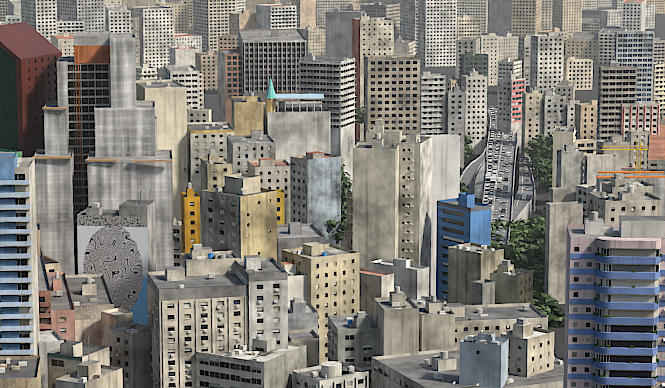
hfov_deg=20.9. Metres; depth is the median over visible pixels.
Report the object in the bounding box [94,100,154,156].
building
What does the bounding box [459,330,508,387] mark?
building
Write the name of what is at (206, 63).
building
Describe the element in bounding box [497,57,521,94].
building
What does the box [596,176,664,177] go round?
rim
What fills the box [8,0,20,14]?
building
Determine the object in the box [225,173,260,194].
rooftop structure
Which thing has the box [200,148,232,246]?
building
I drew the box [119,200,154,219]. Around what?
rooftop structure
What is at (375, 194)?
building
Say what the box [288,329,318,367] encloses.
building
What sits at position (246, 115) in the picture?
building
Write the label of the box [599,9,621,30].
building
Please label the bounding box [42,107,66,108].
rim
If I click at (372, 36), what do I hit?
building
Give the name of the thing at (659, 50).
building
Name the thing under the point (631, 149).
crane
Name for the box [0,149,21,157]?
building
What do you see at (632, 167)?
building
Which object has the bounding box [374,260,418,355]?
building
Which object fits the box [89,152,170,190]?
building
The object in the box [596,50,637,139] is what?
building
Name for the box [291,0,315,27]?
building
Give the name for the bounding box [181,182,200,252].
building
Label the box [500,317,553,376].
building
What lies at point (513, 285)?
building
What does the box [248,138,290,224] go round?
building
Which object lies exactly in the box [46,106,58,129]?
building
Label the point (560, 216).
building
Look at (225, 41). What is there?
building
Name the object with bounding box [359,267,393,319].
building
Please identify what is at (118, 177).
building
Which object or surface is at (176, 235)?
building
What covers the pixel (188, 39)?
building
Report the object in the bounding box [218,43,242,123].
building
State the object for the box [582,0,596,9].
building
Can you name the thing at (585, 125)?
building
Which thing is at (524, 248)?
trees
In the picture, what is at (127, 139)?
building
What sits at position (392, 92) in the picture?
building
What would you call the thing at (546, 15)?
building
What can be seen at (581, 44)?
building
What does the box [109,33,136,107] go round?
building
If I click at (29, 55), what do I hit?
red tower
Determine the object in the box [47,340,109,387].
building
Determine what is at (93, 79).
building
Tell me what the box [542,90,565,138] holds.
building
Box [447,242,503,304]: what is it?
building
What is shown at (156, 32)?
building
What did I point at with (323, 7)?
building
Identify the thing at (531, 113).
building
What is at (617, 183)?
building
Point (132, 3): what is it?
building
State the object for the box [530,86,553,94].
building
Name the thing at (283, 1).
building
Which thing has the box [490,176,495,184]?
car
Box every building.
[0,0,8,21]
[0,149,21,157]
[0,152,39,355]
[0,153,19,355]
[0,355,40,387]
[6,15,21,23]
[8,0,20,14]
[21,0,57,42]
[34,149,76,274]
[36,221,40,255]
[37,247,51,330]
[38,330,63,387]
[42,255,59,271]
[44,101,67,154]
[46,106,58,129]
[46,271,74,341]
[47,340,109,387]
[51,30,74,56]
[55,335,122,387]
[57,0,104,31]
[57,13,84,33]
[57,57,69,148]
[65,274,113,344]
[66,56,110,274]
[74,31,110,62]
[77,179,155,325]
[87,150,173,270]
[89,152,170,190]
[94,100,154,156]
[101,308,132,345]
[104,103,152,155]
[104,321,152,387]
[105,0,121,28]
[105,3,130,32]
[106,17,139,66]
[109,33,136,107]
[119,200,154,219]
[122,0,161,8]
[130,6,174,68]
[136,63,156,79]
[136,79,187,219]
[147,266,248,387]
[155,116,157,149]
[156,0,188,33]
[163,65,199,108]
[165,0,182,2]
[169,36,197,66]
[172,217,181,265]
[174,33,201,51]
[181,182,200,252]
[181,244,239,275]
[183,0,192,28]
[187,109,211,121]
[187,122,234,243]
[193,0,235,52]
[195,48,217,89]
[196,342,305,387]
[199,71,203,108]
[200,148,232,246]
[203,187,276,261]
[218,34,237,48]
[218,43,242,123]
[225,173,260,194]
[227,130,275,173]
[229,8,255,34]
[231,77,262,134]
[235,255,287,350]
[236,0,245,11]
[238,29,306,101]
[245,0,279,12]
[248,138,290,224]
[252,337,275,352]
[256,4,296,28]
[263,99,330,163]
[271,189,283,224]
[277,222,324,265]
[280,0,290,3]
[281,261,307,305]
[282,242,359,364]
[288,296,317,334]
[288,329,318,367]
[290,150,340,246]
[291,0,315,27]
[292,361,368,387]
[297,25,324,56]
[299,44,356,191]
[316,0,352,27]
[325,6,364,57]
[328,311,378,387]
[346,191,352,249]
[350,2,374,9]
[352,13,393,140]
[352,133,398,268]
[353,0,366,3]
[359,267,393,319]
[360,2,399,39]
[364,55,419,141]
[366,119,401,144]
[367,0,402,10]
[370,258,428,299]
[371,330,563,387]
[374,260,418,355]
[394,36,415,54]
[394,133,431,296]
[402,0,417,54]
[402,134,459,294]
[411,296,469,304]
[416,295,454,351]
[417,0,456,66]
[420,71,445,134]
[436,198,490,299]
[445,62,459,90]
[445,78,464,167]
[446,303,547,346]
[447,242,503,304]
[456,37,479,77]
[457,0,487,32]
[457,14,481,38]
[458,192,474,207]
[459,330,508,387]
[460,49,487,122]
[461,64,486,154]
[472,279,494,304]
[479,33,498,85]
[481,31,517,59]
[487,0,511,34]
[490,260,532,304]
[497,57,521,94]
[497,71,525,152]
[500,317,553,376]
[511,0,541,35]
[518,34,530,85]
[521,86,541,167]
[530,24,563,93]
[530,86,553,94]
[538,27,567,55]
[541,0,552,30]
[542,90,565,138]
[544,201,582,303]
[549,187,575,201]
[552,0,582,35]
[552,126,576,187]
[555,72,574,102]
[556,137,583,186]
[563,56,568,79]
[563,204,664,387]
[565,31,598,62]
[565,100,579,125]
[567,57,592,89]
[574,100,597,139]
[574,139,595,184]
[576,169,606,219]
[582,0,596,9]
[582,18,600,31]
[584,154,616,183]
[588,186,661,224]
[595,117,630,170]
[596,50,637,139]
[596,173,664,215]
[597,0,611,6]
[598,26,626,63]
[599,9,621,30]
[602,173,652,195]
[611,0,623,9]
[615,31,654,101]
[620,102,659,168]
[620,162,646,173]
[621,0,645,30]
[626,130,647,168]
[645,4,654,28]
[646,0,664,13]
[647,108,664,173]
[653,62,664,118]
[654,38,664,61]
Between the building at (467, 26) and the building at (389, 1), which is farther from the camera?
the building at (389, 1)
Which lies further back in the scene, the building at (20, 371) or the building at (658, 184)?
the building at (658, 184)
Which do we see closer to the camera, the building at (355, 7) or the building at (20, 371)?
the building at (20, 371)
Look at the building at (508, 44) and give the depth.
1601.38 m
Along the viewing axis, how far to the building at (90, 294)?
501.18 m
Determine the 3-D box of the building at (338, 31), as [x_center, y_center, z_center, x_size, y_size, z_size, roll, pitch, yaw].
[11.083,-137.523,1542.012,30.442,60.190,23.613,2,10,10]
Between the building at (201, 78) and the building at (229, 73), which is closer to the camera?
the building at (229, 73)
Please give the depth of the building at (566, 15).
1819.18 m
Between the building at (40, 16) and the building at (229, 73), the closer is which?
the building at (229, 73)
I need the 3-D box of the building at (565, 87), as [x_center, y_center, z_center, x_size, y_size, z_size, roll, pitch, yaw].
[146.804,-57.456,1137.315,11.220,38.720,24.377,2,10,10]
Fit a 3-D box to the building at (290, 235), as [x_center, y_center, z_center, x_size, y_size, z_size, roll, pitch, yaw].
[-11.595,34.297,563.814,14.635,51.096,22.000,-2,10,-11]
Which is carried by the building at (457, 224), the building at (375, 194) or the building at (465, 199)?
the building at (465, 199)
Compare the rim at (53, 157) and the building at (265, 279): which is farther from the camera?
the rim at (53, 157)
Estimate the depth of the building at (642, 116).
894.65 m
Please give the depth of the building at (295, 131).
817.47 m
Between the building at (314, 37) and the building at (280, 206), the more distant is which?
the building at (314, 37)
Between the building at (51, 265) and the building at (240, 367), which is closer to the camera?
the building at (240, 367)
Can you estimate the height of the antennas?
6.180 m
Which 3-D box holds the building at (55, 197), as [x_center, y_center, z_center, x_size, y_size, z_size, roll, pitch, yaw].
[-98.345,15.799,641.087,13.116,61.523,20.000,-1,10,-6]
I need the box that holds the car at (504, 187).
[502,183,507,191]
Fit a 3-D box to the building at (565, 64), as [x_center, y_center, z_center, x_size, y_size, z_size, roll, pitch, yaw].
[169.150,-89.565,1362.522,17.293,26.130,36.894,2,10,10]
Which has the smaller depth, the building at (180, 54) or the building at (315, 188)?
the building at (315, 188)
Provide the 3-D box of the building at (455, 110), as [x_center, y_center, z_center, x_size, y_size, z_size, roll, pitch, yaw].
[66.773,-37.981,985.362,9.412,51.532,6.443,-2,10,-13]
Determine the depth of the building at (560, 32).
1633.06 m
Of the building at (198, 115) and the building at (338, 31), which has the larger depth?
the building at (338, 31)
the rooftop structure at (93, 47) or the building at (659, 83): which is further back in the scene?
the building at (659, 83)
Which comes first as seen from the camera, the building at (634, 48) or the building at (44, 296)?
the building at (44, 296)
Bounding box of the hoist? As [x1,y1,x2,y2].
[75,48,81,212]
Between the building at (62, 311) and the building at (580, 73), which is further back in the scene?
the building at (580, 73)
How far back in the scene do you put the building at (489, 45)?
1391.78 m
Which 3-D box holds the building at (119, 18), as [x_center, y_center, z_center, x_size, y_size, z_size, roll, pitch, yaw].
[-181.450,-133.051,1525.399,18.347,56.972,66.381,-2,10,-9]
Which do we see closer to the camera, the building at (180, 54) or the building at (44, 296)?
the building at (44, 296)
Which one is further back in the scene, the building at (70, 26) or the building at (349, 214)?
the building at (70, 26)
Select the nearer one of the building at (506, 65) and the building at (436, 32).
the building at (506, 65)
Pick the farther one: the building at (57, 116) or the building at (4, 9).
the building at (4, 9)
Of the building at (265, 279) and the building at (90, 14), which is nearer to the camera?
the building at (265, 279)
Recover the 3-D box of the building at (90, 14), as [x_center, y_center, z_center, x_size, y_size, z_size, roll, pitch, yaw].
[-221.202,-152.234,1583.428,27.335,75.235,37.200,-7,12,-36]
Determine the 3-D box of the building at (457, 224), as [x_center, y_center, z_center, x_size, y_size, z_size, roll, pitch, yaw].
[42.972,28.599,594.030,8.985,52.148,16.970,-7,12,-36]
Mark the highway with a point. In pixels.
(473, 175)
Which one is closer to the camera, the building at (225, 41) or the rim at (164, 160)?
the rim at (164, 160)
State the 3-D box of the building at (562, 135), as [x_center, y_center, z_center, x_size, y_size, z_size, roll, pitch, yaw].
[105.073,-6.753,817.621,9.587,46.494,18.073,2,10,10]
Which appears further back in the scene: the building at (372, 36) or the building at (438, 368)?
the building at (372, 36)
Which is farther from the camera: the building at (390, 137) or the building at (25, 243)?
the building at (390, 137)
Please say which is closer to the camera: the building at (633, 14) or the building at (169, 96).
the building at (169, 96)
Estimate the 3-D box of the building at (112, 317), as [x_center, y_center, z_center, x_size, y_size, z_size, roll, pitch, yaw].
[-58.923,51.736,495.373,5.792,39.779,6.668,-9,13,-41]
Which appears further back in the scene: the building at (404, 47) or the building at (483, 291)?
the building at (404, 47)
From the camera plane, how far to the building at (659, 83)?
1147.06 m
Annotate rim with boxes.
[35,157,71,158]
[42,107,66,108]
[85,159,117,160]
[132,159,172,161]
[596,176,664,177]
[598,171,663,172]
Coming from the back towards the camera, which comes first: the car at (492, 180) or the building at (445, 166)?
the car at (492, 180)
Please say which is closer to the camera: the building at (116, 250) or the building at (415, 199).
the building at (116, 250)
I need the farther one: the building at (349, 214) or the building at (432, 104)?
the building at (432, 104)
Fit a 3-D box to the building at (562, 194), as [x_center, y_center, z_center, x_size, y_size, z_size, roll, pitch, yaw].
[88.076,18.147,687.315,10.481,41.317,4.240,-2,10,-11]
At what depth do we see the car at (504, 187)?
836.38 m
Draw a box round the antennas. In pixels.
[125,186,150,205]
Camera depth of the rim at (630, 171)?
640.16 m
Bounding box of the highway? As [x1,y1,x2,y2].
[460,105,534,243]
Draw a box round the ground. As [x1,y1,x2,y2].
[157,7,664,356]
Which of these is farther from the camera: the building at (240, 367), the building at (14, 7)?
the building at (14, 7)
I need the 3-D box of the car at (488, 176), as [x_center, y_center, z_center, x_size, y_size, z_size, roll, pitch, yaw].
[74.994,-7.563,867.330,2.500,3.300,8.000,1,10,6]
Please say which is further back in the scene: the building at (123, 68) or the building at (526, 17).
the building at (526, 17)
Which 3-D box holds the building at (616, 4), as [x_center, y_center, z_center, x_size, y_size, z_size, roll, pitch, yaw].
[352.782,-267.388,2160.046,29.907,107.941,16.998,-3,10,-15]
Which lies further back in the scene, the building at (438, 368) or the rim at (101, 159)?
the rim at (101, 159)
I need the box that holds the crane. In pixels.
[601,141,647,173]
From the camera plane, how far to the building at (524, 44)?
1393.49 m
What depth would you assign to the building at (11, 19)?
1381.29 m
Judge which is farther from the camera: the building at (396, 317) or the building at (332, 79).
the building at (332, 79)
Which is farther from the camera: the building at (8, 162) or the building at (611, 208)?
the building at (611, 208)
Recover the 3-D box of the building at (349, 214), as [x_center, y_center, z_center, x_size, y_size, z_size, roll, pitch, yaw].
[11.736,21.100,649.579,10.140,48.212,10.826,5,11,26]
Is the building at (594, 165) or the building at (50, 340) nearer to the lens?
the building at (50, 340)
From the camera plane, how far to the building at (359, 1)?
2250.47 m
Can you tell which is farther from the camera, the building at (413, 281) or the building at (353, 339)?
the building at (413, 281)
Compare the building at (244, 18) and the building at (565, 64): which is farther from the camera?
the building at (244, 18)
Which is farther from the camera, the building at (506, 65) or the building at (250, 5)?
the building at (250, 5)
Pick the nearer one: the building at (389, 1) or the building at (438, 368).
the building at (438, 368)
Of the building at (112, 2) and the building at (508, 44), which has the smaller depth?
the building at (508, 44)
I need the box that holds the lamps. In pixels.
[490,125,541,210]
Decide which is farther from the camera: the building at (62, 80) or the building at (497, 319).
the building at (62, 80)
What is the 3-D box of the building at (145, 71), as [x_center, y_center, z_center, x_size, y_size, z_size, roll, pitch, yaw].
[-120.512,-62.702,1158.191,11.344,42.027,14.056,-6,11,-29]
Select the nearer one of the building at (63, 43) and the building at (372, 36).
the building at (372, 36)
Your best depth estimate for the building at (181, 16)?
1831.05 m
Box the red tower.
[0,22,61,157]
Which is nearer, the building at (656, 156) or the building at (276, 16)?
the building at (656, 156)
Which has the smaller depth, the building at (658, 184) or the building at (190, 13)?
the building at (658, 184)
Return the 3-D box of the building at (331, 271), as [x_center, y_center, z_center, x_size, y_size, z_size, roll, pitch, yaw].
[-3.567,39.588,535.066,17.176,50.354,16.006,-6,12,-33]
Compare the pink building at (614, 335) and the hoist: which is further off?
the hoist
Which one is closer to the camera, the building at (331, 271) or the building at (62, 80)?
the building at (331, 271)
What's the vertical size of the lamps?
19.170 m
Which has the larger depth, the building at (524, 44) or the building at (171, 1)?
the building at (171, 1)
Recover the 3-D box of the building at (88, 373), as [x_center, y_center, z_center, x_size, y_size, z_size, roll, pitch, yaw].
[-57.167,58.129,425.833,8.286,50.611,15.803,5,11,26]
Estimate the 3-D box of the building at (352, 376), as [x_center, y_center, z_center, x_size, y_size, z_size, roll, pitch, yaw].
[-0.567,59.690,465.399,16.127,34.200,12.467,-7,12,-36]
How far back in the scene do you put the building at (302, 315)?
511.20 m
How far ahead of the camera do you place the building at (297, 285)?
522.53 m
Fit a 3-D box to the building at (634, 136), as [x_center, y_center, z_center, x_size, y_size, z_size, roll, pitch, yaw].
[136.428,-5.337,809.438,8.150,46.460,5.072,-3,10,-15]
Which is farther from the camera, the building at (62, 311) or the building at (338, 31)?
the building at (338, 31)
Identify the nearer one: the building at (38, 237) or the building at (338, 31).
the building at (38, 237)
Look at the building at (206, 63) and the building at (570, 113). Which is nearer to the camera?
the building at (570, 113)
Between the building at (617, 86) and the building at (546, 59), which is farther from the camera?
the building at (546, 59)
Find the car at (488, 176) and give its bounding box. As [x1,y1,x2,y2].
[486,174,490,181]
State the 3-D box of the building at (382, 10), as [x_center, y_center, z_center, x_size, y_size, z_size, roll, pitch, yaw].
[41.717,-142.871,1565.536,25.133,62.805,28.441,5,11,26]
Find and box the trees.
[184,106,587,327]
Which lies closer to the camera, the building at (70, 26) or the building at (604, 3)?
the building at (70, 26)
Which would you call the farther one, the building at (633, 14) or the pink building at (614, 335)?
the building at (633, 14)
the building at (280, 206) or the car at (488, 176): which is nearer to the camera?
the building at (280, 206)
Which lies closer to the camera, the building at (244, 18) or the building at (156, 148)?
the building at (156, 148)
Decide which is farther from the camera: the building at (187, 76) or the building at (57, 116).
the building at (187, 76)
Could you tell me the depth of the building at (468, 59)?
1150.61 m
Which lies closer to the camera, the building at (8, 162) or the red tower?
the building at (8, 162)
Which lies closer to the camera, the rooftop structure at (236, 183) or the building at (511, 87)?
the rooftop structure at (236, 183)
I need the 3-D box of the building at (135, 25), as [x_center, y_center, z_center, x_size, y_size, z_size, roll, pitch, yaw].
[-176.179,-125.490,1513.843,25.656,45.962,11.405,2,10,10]
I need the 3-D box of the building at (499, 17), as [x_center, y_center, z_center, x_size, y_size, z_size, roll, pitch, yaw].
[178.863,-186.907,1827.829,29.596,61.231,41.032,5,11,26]
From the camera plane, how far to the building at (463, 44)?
1328.95 m
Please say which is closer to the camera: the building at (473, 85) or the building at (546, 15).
the building at (473, 85)
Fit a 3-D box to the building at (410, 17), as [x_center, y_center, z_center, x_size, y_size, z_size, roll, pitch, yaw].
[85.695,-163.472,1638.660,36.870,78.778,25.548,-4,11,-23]

